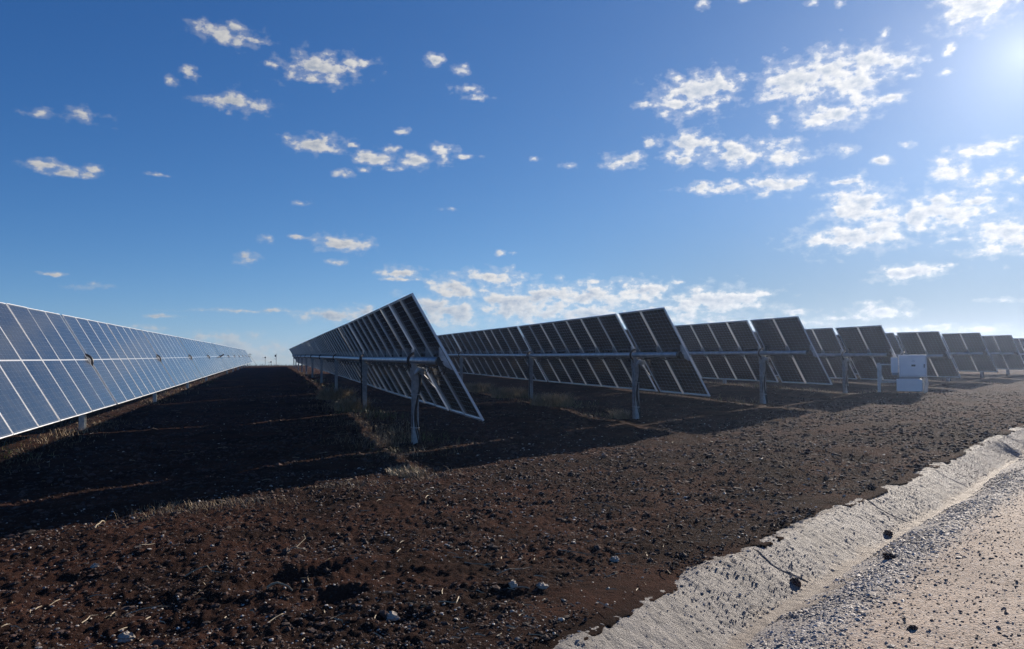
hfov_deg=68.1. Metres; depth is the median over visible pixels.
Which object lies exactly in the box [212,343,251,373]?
solar tracker
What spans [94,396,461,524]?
short grass
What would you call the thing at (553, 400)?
grass tuft
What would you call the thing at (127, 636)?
stone
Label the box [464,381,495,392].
grass tuft
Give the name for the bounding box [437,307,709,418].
solar tracker
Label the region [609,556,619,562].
stone
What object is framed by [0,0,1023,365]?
sky
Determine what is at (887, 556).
clod
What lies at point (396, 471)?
grass tuft
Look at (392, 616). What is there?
stone
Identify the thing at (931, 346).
solar tracker
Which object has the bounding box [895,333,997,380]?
solar tracker
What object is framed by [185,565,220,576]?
stick
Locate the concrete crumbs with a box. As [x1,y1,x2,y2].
[561,426,1023,648]
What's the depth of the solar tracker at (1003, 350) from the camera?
43.89 m
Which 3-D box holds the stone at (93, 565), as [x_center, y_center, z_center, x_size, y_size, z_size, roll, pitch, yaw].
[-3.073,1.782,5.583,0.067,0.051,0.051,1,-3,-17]
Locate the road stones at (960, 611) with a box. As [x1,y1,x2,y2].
[819,482,1023,648]
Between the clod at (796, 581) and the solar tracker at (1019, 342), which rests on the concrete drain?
the clod at (796, 581)
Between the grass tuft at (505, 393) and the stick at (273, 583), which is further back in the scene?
the grass tuft at (505, 393)
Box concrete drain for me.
[553,425,1023,648]
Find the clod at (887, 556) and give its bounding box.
[882,552,895,559]
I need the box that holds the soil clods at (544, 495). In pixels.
[0,385,1023,648]
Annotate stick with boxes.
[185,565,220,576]
[267,581,292,590]
[289,535,305,550]
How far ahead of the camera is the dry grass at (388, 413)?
18.30 m
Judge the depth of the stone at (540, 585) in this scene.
4.95 m
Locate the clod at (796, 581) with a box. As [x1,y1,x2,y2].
[790,578,800,586]
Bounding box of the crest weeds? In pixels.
[240,364,303,366]
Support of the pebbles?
on the ground at (588, 593)
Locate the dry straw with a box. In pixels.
[0,393,988,648]
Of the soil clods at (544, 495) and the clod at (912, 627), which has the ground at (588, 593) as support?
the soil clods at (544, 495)
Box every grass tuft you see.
[314,386,358,400]
[330,395,372,411]
[386,463,427,478]
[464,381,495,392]
[484,386,536,397]
[527,391,576,406]
[606,408,630,418]
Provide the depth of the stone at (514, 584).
4.97 m
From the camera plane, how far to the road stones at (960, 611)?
5.10 m
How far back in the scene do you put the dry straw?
5.57 m
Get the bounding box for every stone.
[90,563,98,567]
[117,631,135,642]
[386,611,399,620]
[508,581,517,587]
[536,582,548,588]
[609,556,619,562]
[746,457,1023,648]
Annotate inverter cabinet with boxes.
[877,355,928,392]
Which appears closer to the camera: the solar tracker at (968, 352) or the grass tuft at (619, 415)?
the grass tuft at (619, 415)
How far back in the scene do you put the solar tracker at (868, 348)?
28.59 m
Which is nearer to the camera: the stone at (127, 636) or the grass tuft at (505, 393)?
the stone at (127, 636)
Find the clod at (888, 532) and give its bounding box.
[883,530,892,535]
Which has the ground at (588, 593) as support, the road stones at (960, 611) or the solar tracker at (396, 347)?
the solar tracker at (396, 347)
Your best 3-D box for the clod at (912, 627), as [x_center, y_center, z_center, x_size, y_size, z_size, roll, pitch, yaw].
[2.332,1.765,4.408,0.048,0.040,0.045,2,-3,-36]
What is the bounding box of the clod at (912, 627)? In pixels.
[909,624,917,629]
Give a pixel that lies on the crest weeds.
(262, 365)
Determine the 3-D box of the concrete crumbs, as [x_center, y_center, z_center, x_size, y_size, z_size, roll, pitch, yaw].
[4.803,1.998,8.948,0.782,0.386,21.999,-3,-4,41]
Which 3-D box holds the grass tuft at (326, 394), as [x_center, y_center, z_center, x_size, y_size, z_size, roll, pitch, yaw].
[-6.187,2.410,26.795,2.054,0.544,2.750,1,-3,-17]
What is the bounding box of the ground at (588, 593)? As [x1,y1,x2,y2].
[0,365,1023,648]
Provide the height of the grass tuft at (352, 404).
0.454 m
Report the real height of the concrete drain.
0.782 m
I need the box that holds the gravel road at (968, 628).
[743,455,1023,648]
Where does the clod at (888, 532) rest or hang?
on the concrete drain
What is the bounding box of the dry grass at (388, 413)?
[0,368,989,470]
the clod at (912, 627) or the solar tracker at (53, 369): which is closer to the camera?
the clod at (912, 627)
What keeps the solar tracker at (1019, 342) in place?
on the ground at (588, 593)
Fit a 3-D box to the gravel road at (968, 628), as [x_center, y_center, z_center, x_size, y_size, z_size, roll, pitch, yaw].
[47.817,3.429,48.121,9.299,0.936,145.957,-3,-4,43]
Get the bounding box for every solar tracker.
[0,302,227,438]
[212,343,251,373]
[289,293,483,443]
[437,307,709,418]
[524,316,832,403]
[723,325,898,392]
[836,331,960,377]
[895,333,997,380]
[942,335,1023,377]
[1006,338,1023,373]
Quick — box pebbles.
[0,383,1021,648]
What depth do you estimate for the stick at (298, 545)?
6.02 m
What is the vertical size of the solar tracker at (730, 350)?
3.202 m
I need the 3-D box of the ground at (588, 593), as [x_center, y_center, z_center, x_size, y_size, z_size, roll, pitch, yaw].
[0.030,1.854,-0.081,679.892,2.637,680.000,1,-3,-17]
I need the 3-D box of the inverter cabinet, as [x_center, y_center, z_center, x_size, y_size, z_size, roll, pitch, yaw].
[13.437,1.896,26.086,1.555,1.690,0.425,-1,-3,24]
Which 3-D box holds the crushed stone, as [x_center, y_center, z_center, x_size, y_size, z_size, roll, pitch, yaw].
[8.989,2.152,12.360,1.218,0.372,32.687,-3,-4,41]

